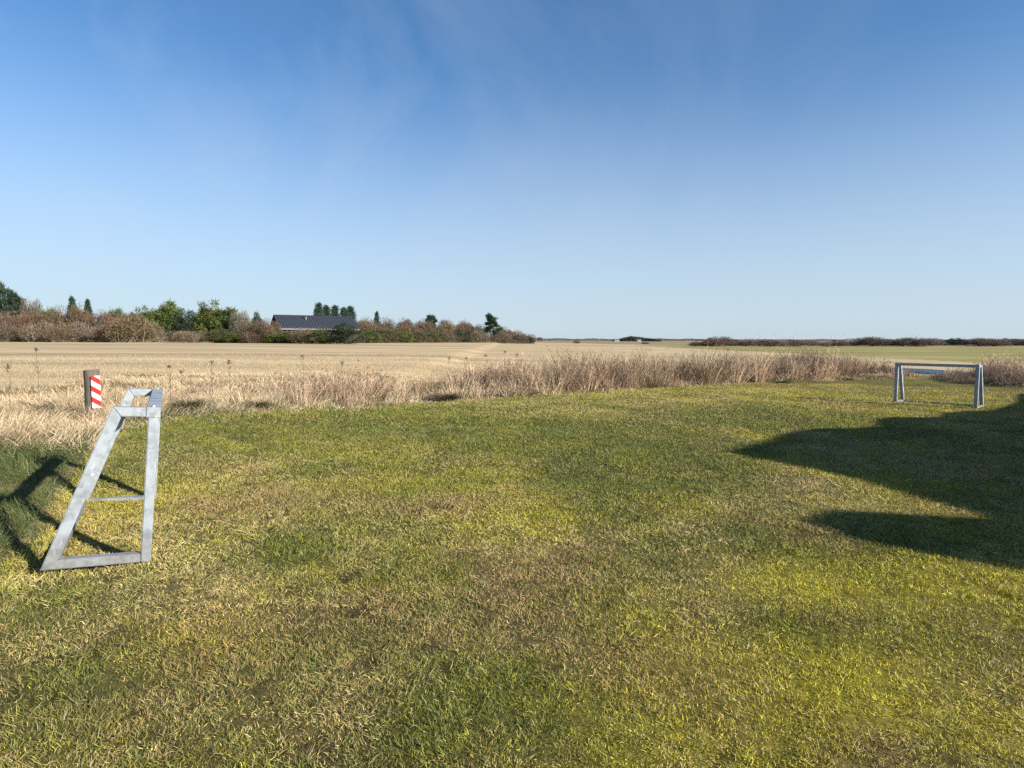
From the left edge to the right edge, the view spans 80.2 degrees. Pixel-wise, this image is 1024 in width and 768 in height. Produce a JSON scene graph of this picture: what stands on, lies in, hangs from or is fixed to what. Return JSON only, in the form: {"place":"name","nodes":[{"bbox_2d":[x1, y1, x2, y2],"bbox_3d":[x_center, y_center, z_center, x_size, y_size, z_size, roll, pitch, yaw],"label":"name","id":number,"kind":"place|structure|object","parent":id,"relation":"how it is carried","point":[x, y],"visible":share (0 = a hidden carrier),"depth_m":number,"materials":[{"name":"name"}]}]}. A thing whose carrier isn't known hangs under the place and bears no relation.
{"place":"outdoors","nodes":[
{"label":"outdoors","id":0,"kind":"place"},
{"bbox_2d":[0,370,1023,590],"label":"verge ground","id":1,"kind":"structure","parent":0,"point":[76,462],"depth_m":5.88,"materials":[{"name":"beige plant"}]},
{"bbox_2d":[83,369,101,414],"bbox_3d":[-7.171,0.204,10.391,0.249,0.922,0.243,2,5,30],"label":"marker post","id":2,"kind":"object","parent":1,"relation":"on","point":[92,390],"visible":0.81,"depth_m":10.29,"materials":[{"name":"brown wood"}]},
{"bbox_2d":[162,396,215,410],"bbox_3d":[-6.000,0.374,11.322,1.044,0.291,1.020,0,4,0],"label":"tussock","id":3,"kind":"object","parent":1,"relation":"on","point":[178,403],"visible":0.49,"depth_m":11.20,"materials":[{"name":"beige plant"}]},
{"bbox_2d":[241,399,274,408],"bbox_3d":[-4.956,0.392,11.834,0.834,0.197,0.815,0,4,0],"label":"tussock","id":4,"kind":"object","parent":1,"relation":"on","point":[263,403],"visible":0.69,"depth_m":11.76,"materials":[{"name":"beige plant"}]},
{"bbox_2d":[424,391,463,400],"bbox_3d":[-1.721,0.315,15.668,1.276,0.260,1.247,0,4,0],"label":"tussock","id":5,"kind":"object","parent":1,"relation":"on","point":[441,397],"visible":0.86,"depth_m":15.51,"materials":[{"name":"beige plant"}]},
{"bbox_2d":[113,339,1023,409],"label":"dry weeds","id":6,"kind":"object","parent":1,"relation":"on","point":[588,373],"visible":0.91,"depth_m":20.06,"materials":[{"name":"beige plant"}]},
{"bbox_2d":[765,379,793,383],"bbox_3d":[10.356,-0.091,23.506,1.420,0.158,1.453,0,4,0],"label":"tussock","id":7,"kind":"object","parent":1,"relation":"on","point":[784,381],"visible":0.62,"depth_m":23.41,"materials":[{"name":"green plant"}]},
{"bbox_2d":[946,371,973,382],"bbox_3d":[17.798,-0.272,24.093,1.096,0.541,0.986,-3,5,-32],"label":"bramble bush","id":8,"kind":"object","parent":1,"relation":"on","point":[961,378],"visible":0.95,"depth_m":24.04,"materials":[{"name":"brown plant"}]},
{"bbox_2d":[974,364,1005,383],"bbox_3d":[18.413,-0.358,23.167,1.289,0.852,1.159,2,4,22],"label":"bramble bush","id":9,"kind":"object","parent":1,"relation":"on","point":[988,375],"visible":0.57,"depth_m":23.12,"materials":[{"name":"brown plant"}]},
{"bbox_2d":[984,363,1023,384],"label":"bramble bush","id":10,"kind":"object","parent":1,"relation":"on","point":[1002,371],"visible":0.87,"depth_m":22.64,"materials":[{"name":"brown plant"}]},
{"bbox_2d":[0,377,1023,767],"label":"lawn","id":11,"kind":"structure","parent":0,"point":[706,663],"depth_m":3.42,"materials":[{"name":"plant"}]},
{"bbox_2d":[40,388,162,570],"bbox_3d":[-3.184,0.623,4.852,0.632,1.091,1.831,3,2,-30],"label":"football goal","id":12,"kind":"object","parent":11,"relation":"on","point":[54,558],"visible":0.97,"depth_m":4.15,"materials":[{"name":"metal"}]},
{"bbox_2d":[893,362,983,408],"bbox_3d":[11.007,0.001,15.690,0.632,1.091,1.831,-3,5,-39],"label":"football goal","id":13,"kind":"object","parent":11,"relation":"on","point":[978,389],"visible":0.91,"depth_m":15.42,"materials":[{"name":"metal"}]},
{"bbox_2d":[0,340,1023,393],"bbox_3d":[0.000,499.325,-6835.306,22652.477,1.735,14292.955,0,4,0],"label":"stubble field","id":14,"kind":"structure","parent":0,"point":[121,350],"depth_m":47.24,"materials":[{"name":"beige plant"}]},
{"bbox_2d":[0,280,13,314],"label":"pine tree","id":15,"kind":"object","parent":14,"relation":"on","point":[3,302],"visible":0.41,"depth_m":126.62,"materials":[{"name":"green plant"}]},
{"bbox_2d":[0,310,26,341],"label":"bare shrub","id":16,"kind":"object","parent":14,"relation":"on","point":[9,319],"visible":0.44,"depth_m":117.50,"materials":[{"name":"brown plant"}]},
{"bbox_2d":[0,322,26,341],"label":"bare shrub","id":17,"kind":"object","parent":14,"relation":"on","point":[5,335],"visible":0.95,"depth_m":108.84,"materials":[{"name":"brown plant"}]},
{"bbox_2d":[3,289,27,317],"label":"pine tree","id":18,"kind":"object","parent":14,"relation":"on","point":[14,300],"visible":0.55,"depth_m":122.37,"materials":[{"name":"green plant"}]},
{"bbox_2d":[7,322,36,341],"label":"bare shrub","id":19,"kind":"object","parent":14,"relation":"on","point":[17,338],"visible":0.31,"depth_m":111.68,"materials":[{"name":"brown plant"}]},
{"bbox_2d":[16,309,45,341],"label":"bare shrub","id":20,"kind":"object","parent":14,"relation":"on","point":[34,318],"visible":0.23,"depth_m":117.78,"materials":[{"name":"brown plant"}]},
{"bbox_2d":[18,297,45,340],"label":"bare tree","id":21,"kind":"object","parent":14,"relation":"on","point":[31,307],"visible":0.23,"depth_m":122.58,"materials":[{"name":"brown plant"}]},
{"bbox_2d":[18,319,54,341],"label":"bare shrub","id":22,"kind":"object","parent":14,"relation":"on","point":[34,330],"visible":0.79,"depth_m":108.94,"materials":[{"name":"brown plant"}]},
{"bbox_2d":[32,308,61,320],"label":"leafy shrub","id":23,"kind":"object","parent":14,"relation":"on","point":[43,312],"visible":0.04,"depth_m":121.57,"materials":[{"name":"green plant"}]},
{"bbox_2d":[41,304,75,341],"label":"bare shrub","id":24,"kind":"object","parent":14,"relation":"on","point":[54,319],"visible":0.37,"depth_m":116.38,"materials":[{"name":"brown plant"}]},
{"bbox_2d":[42,323,82,341],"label":"bare shrub","id":25,"kind":"object","parent":14,"relation":"on","point":[59,334],"visible":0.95,"depth_m":108.02,"materials":[{"name":"brown plant"}]},
{"bbox_2d":[66,296,77,322],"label":"spruce tree","id":26,"kind":"object","parent":14,"relation":"on","point":[72,301],"visible":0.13,"depth_m":126.78,"materials":[{"name":"green plant"}]},
{"bbox_2d":[64,302,93,341],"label":"bare shrub","id":27,"kind":"object","parent":14,"relation":"on","point":[83,317],"visible":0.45,"depth_m":117.22,"materials":[{"name":"brown plant"}]},
{"bbox_2d":[64,321,97,341],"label":"bare shrub","id":28,"kind":"object","parent":14,"relation":"on","point":[80,330],"visible":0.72,"depth_m":110.69,"materials":[{"name":"brown plant"}]},
{"bbox_2d":[84,298,93,339],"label":"spruce tree","id":29,"kind":"object","parent":14,"relation":"on","point":[87,305],"visible":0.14,"depth_m":122.98,"materials":[{"name":"green plant"}]},
{"bbox_2d":[87,324,114,341],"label":"bare shrub","id":30,"kind":"object","parent":14,"relation":"on","point":[99,332],"visible":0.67,"depth_m":107.77,"materials":[{"name":"brown plant"}]},
{"bbox_2d":[89,309,118,341],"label":"bare shrub","id":31,"kind":"object","parent":14,"relation":"on","point":[103,318],"visible":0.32,"depth_m":118.61,"materials":[{"name":"brown plant"}]},
{"bbox_2d":[100,307,127,341],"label":"bare shrub","id":32,"kind":"object","parent":14,"relation":"on","point":[117,311],"visible":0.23,"depth_m":121.48,"materials":[{"name":"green plant"}]},
{"bbox_2d":[112,313,141,341],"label":"bare shrub","id":33,"kind":"object","parent":14,"relation":"on","point":[126,320],"visible":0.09,"depth_m":116.79,"materials":[{"name":"brown plant"}]},
{"bbox_2d":[101,313,164,341],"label":"bare shrub","id":34,"kind":"object","parent":14,"relation":"on","point":[128,329],"visible":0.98,"depth_m":107.44,"materials":[{"name":"brown plant"}]},
{"bbox_2d":[126,305,155,341],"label":"leafy tree","id":35,"kind":"object","parent":14,"relation":"on","point":[146,314],"visible":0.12,"depth_m":121.55,"materials":[{"name":"green plant"}]},
{"bbox_2d":[137,321,170,341],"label":"bare shrub","id":36,"kind":"object","parent":14,"relation":"on","point":[159,332],"visible":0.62,"depth_m":111.54,"materials":[{"name":"brown plant"}]},
{"bbox_2d":[147,299,186,341],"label":"leafy tree","id":37,"kind":"object","parent":14,"relation":"on","point":[165,315],"visible":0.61,"depth_m":122.70,"materials":[{"name":"green plant"}]},
{"bbox_2d":[171,309,200,341],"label":"leafy tree","id":38,"kind":"object","parent":14,"relation":"on","point":[183,322],"visible":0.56,"depth_m":122.64,"materials":[{"name":"green plant"}]},
{"bbox_2d":[169,330,203,342],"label":"bare shrub","id":39,"kind":"object","parent":14,"relation":"on","point":[181,336],"visible":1,"depth_m":104.38,"materials":[{"name":"brown plant"}]},
{"bbox_2d":[186,298,237,341],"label":"leafy tree","id":40,"kind":"object","parent":14,"relation":"on","point":[217,318],"visible":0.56,"depth_m":125.64,"materials":[{"name":"green plant"}]},
{"bbox_2d":[203,328,231,342],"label":"evergreen bush","id":41,"kind":"object","parent":14,"relation":"on","point":[212,334],"visible":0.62,"depth_m":104.38,"materials":[{"name":"green plant"}]},
{"bbox_2d":[214,332,246,342],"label":"evergreen bush","id":42,"kind":"object","parent":14,"relation":"on","point":[227,339],"visible":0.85,"depth_m":104.41,"materials":[{"name":"green plant"}]},
{"bbox_2d":[228,309,249,334],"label":"bare shrub","id":43,"kind":"object","parent":14,"relation":"on","point":[236,318],"visible":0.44,"depth_m":124.16,"materials":[{"name":"brown plant"}]},
{"bbox_2d":[231,319,257,342],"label":"bare shrub","id":44,"kind":"object","parent":14,"relation":"on","point":[246,327],"visible":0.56,"depth_m":109.19,"materials":[{"name":"brown plant"}]},
{"bbox_2d":[238,330,264,342],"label":"bare shrub","id":45,"kind":"object","parent":14,"relation":"on","point":[255,337],"visible":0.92,"depth_m":104.51,"materials":[{"name":"brown plant"}]},
{"bbox_2d":[250,312,263,329],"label":"pine tree","id":46,"kind":"object","parent":14,"relation":"on","point":[257,316],"visible":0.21,"depth_m":127.10,"materials":[{"name":"green plant"}]},
{"bbox_2d":[250,319,282,342],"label":"bare shrub","id":47,"kind":"object","parent":14,"relation":"on","point":[275,326],"visible":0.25,"depth_m":108.14,"materials":[{"name":"brown plant"}]},
{"bbox_2d":[1,329,533,343],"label":"underbrush","id":48,"kind":"object","parent":14,"relation":"on","point":[430,340],"visible":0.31,"depth_m":141.85,"materials":[{"name":"plant"}]},
{"bbox_2d":[258,322,276,342],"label":"bare shrub","id":49,"kind":"object","parent":14,"relation":"on","point":[266,330],"visible":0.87,"depth_m":104.90,"materials":[{"name":"brown plant"}]},
{"bbox_2d":[262,332,294,342],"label":"evergreen bush","id":50,"kind":"object","parent":14,"relation":"on","point":[274,336],"visible":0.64,"depth_m":104.31,"materials":[{"name":"green plant"}]},
{"bbox_2d":[274,330,299,343],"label":"evergreen bush","id":51,"kind":"object","parent":14,"relation":"on","point":[288,337],"visible":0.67,"depth_m":104.47,"materials":[{"name":"green plant"}]},
{"bbox_2d":[285,327,318,343],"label":"bare shrub","id":52,"kind":"object","parent":14,"relation":"on","point":[295,333],"visible":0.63,"depth_m":104.59,"materials":[{"name":"brown plant"}]},
{"bbox_2d":[297,327,323,343],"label":"bare shrub","id":53,"kind":"object","parent":14,"relation":"on","point":[304,338],"visible":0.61,"depth_m":104.77,"materials":[{"name":"brown plant"}]},
{"bbox_2d":[271,314,358,342],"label":"house","id":54,"kind":"structure","parent":14,"relation":"on","point":[292,322],"depth_m":118.88,"materials":[{"name":"grey metal"}]},
{"bbox_2d":[302,326,334,343],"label":"evergreen bush","id":55,"kind":"object","parent":14,"relation":"on","point":[324,333],"visible":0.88,"depth_m":104.03,"materials":[{"name":"green plant"}]},
{"bbox_2d":[313,301,325,315],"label":"spruce tree","id":56,"kind":"object","parent":14,"relation":"on","point":[318,309],"visible":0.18,"depth_m":148.64,"materials":[{"name":"green plant"}]},
{"bbox_2d":[323,304,332,315],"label":"spruce tree","id":57,"kind":"object","parent":14,"relation":"on","point":[327,309],"visible":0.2,"depth_m":150.69,"materials":[{"name":"green plant"}]},
{"bbox_2d":[331,305,340,315],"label":"spruce tree","id":58,"kind":"object","parent":14,"relation":"on","point":[335,309],"visible":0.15,"depth_m":152.59,"materials":[{"name":"green plant"}]},
{"bbox_2d":[339,307,349,315],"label":"spruce tree","id":59,"kind":"object","parent":14,"relation":"on","point":[344,311],"visible":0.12,"depth_m":154.66,"materials":[{"name":"green plant"}]},
{"bbox_2d":[327,321,365,343],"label":"evergreen bush","id":60,"kind":"object","parent":14,"relation":"on","point":[345,333],"visible":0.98,"depth_m":104.68,"materials":[{"name":"green plant"}]},
{"bbox_2d":[346,305,356,323],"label":"spruce tree","id":61,"kind":"object","parent":14,"relation":"on","point":[351,311],"visible":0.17,"depth_m":156.86,"materials":[{"name":"green plant"}]},
{"bbox_2d":[357,318,378,334],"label":"bare shrub","id":62,"kind":"object","parent":14,"relation":"on","point":[362,322],"visible":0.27,"depth_m":137.10,"materials":[{"name":"brown plant"}]},
{"bbox_2d":[357,327,382,342],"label":"evergreen bush","id":63,"kind":"object","parent":14,"relation":"on","point":[371,333],"visible":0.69,"depth_m":125.44,"materials":[{"name":"green plant"}]},
{"bbox_2d":[359,324,389,342],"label":"bare shrub","id":64,"kind":"object","parent":14,"relation":"on","point":[376,329],"visible":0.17,"depth_m":136.10,"materials":[{"name":"brown plant"}]},
{"bbox_2d":[376,317,398,341],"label":"bare shrub","id":65,"kind":"object","parent":14,"relation":"on","point":[389,325],"visible":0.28,"depth_m":149.59,"materials":[{"name":"brown plant"}]},
{"bbox_2d":[377,329,399,342],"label":"evergreen bush","id":66,"kind":"object","parent":14,"relation":"on","point":[386,331],"visible":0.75,"depth_m":132.81,"materials":[{"name":"green plant"}]},
{"bbox_2d":[393,331,413,342],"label":"evergreen bush","id":67,"kind":"object","parent":14,"relation":"on","point":[407,334],"visible":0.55,"depth_m":140.16,"materials":[{"name":"green plant"}]},
{"bbox_2d":[397,317,412,327],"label":"bare shrub","id":68,"kind":"object","parent":14,"relation":"on","point":[407,322],"visible":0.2,"depth_m":162.16,"materials":[{"name":"brown plant"}]},
{"bbox_2d":[395,324,425,339],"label":"bare shrub","id":69,"kind":"object","parent":14,"relation":"on","point":[405,328],"visible":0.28,"depth_m":152.40,"materials":[{"name":"brown plant"}]},
{"bbox_2d":[411,330,428,342],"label":"evergreen bush","id":70,"kind":"object","parent":14,"relation":"on","point":[420,333],"visible":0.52,"depth_m":147.26,"materials":[{"name":"green plant"}]},
{"bbox_2d":[412,318,436,341],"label":"bare shrub","id":71,"kind":"object","parent":14,"relation":"on","point":[424,326],"visible":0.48,"depth_m":161.80,"materials":[{"name":"brown plant"}]},
{"bbox_2d":[425,314,437,331],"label":"pine tree","id":72,"kind":"object","parent":14,"relation":"on","point":[431,318],"visible":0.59,"depth_m":169.35,"materials":[{"name":"green plant"}]},
{"bbox_2d":[421,331,442,342],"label":"evergreen bush","id":73,"kind":"object","parent":14,"relation":"on","point":[431,334],"visible":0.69,"depth_m":154.54,"materials":[{"name":"green plant"}]},
{"bbox_2d":[436,319,457,341],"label":"bare shrub","id":74,"kind":"object","parent":14,"relation":"on","point":[440,327],"visible":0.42,"depth_m":175.98,"materials":[{"name":"brown plant"}]},
{"bbox_2d":[438,329,458,342],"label":"bare shrub","id":75,"kind":"object","parent":14,"relation":"on","point":[446,333],"visible":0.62,"depth_m":161.82,"materials":[{"name":"brown plant"}]},
{"bbox_2d":[453,330,473,342],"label":"evergreen bush","id":76,"kind":"object","parent":14,"relation":"on","point":[461,332],"visible":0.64,"depth_m":168.05,"materials":[{"name":"green plant"}]},
{"bbox_2d":[456,319,472,328],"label":"bare shrub","id":77,"kind":"object","parent":14,"relation":"on","point":[465,325],"visible":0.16,"depth_m":187.16,"materials":[{"name":"brown plant"}]},
{"bbox_2d":[453,323,485,339],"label":"bare shrub","id":78,"kind":"object","parent":14,"relation":"on","point":[468,330],"visible":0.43,"depth_m":177.60,"materials":[{"name":"brown plant"}]},
{"bbox_2d":[468,331,490,342],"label":"bare shrub","id":79,"kind":"object","parent":14,"relation":"on","point":[479,334],"visible":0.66,"depth_m":176.37,"materials":[{"name":"brown plant"}]},
{"bbox_2d":[470,324,495,340],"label":"bare shrub","id":80,"kind":"object","parent":14,"relation":"on","point":[479,329],"visible":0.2,"depth_m":185.85,"materials":[{"name":"brown plant"}]},
{"bbox_2d":[484,312,502,342],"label":"pine tree","id":81,"kind":"object","parent":14,"relation":"on","point":[492,323],"visible":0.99,"depth_m":185.29,"materials":[{"name":"green plant"}]},
{"bbox_2d":[491,331,512,342],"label":"bare shrub","id":82,"kind":"object","parent":14,"relation":"on","point":[502,335],"visible":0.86,"depth_m":186.30,"materials":[{"name":"brown plant"}]},
{"bbox_2d":[491,325,513,341],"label":"bare shrub","id":83,"kind":"object","parent":14,"relation":"on","point":[510,331],"visible":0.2,"depth_m":201.18,"materials":[{"name":"brown plant"}]},
{"bbox_2d":[510,333,529,343],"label":"bare shrub","id":84,"kind":"object","parent":14,"relation":"on","point":[517,336],"visible":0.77,"depth_m":193.90,"materials":[{"name":"brown plant"}]},
{"bbox_2d":[0,0,1023,339],"label":"sky","id":85,"kind":"structure","parent":0,"point":[568,169],"materials":[{"name":"blue"}]},
{"bbox_2d":[421,340,1023,347],"bbox_3d":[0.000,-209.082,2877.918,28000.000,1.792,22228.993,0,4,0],"label":"land","id":86,"kind":"structure","parent":0,"point":[675,343],"depth_m":264.16,"materials":[{"name":"beige soil"}]},
{"bbox_2d":[725,340,756,345],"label":"scrub bush","id":87,"kind":"object","parent":86,"relation":"on","point":[745,342],"visible":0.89,"depth_m":161.51,"materials":[{"name":"brown plant"}]},
{"bbox_2d":[534,336,1021,340],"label":"wood","id":88,"kind":"object","parent":86,"relation":"on","point":[631,338],"visible":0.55,"depth_m":629.95,"materials":[{"name":"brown plant"}]},
{"bbox_2d":[774,341,800,345],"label":"scrub bush","id":89,"kind":"object","parent":86,"relation":"on","point":[788,343],"visible":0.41,"depth_m":153.55,"materials":[{"name":"brown plant"}]},
{"bbox_2d":[783,340,811,345],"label":"scrub bush","id":90,"kind":"object","parent":86,"relation":"on","point":[801,343],"visible":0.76,"depth_m":155.13,"materials":[{"name":"brown plant"}]},
{"bbox_2d":[822,341,852,345],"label":"scrub bush","id":91,"kind":"object","parent":86,"relation":"on","point":[842,343],"visible":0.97,"depth_m":157.31,"materials":[{"name":"brown plant"}]},
{"bbox_2d":[849,336,899,345],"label":"scrub bush","id":92,"kind":"object","parent":86,"relation":"on","point":[865,341],"visible":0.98,"depth_m":157.56,"materials":[{"name":"brown plant"}]},
{"bbox_2d":[891,337,947,346],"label":"scrub bush","id":93,"kind":"object","parent":86,"relation":"on","point":[911,341],"visible":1,"depth_m":151.54,"materials":[{"name":"brown plant"}]},
{"bbox_2d":[944,338,958,345],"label":"dark tree","id":94,"kind":"object","parent":86,"relation":"on","point":[952,340],"visible":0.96,"depth_m":177.03,"materials":[{"name":"green plant"}]},
{"bbox_2d":[960,337,1000,345],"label":"scrub bush","id":95,"kind":"object","parent":86,"relation":"on","point":[973,341],"visible":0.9,"depth_m":156.34,"materials":[{"name":"brown plant"}]},
{"bbox_2d":[978,338,1013,345],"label":"scrub bush","id":96,"kind":"object","parent":86,"relation":"on","point":[1005,343],"visible":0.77,"depth_m":153.87,"materials":[{"name":"brown plant"}]},
{"bbox_2d":[1002,339,1023,345],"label":"scrub bush","id":97,"kind":"object","parent":86,"relation":"on","point":[1017,342],"visible":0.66,"depth_m":172.68,"materials":[{"name":"brown plant"}]},
{"bbox_2d":[635,345,1023,363],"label":"green field","id":98,"kind":"structure","parent":0,"point":[965,354],"depth_m":87.16,"materials":[{"name":"plant"}]},
{"bbox_2d":[702,336,735,345],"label":"scrub bush","id":99,"kind":"object","parent":98,"relation":"on","point":[721,342],"visible":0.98,"depth_m":152.49,"materials":[{"name":"brown plant"}]},
{"bbox_2d":[755,339,783,346],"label":"scrub bush","id":100,"kind":"object","parent":98,"relation":"on","point":[769,343],"visible":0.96,"depth_m":151.70,"materials":[{"name":"brown plant"}]},
{"bbox_2d":[877,368,972,374],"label":"pond water","id":101,"kind":"structure","parent":0,"point":[926,370],"depth_m":32.85,"materials":[{"name":"blue liquid"}]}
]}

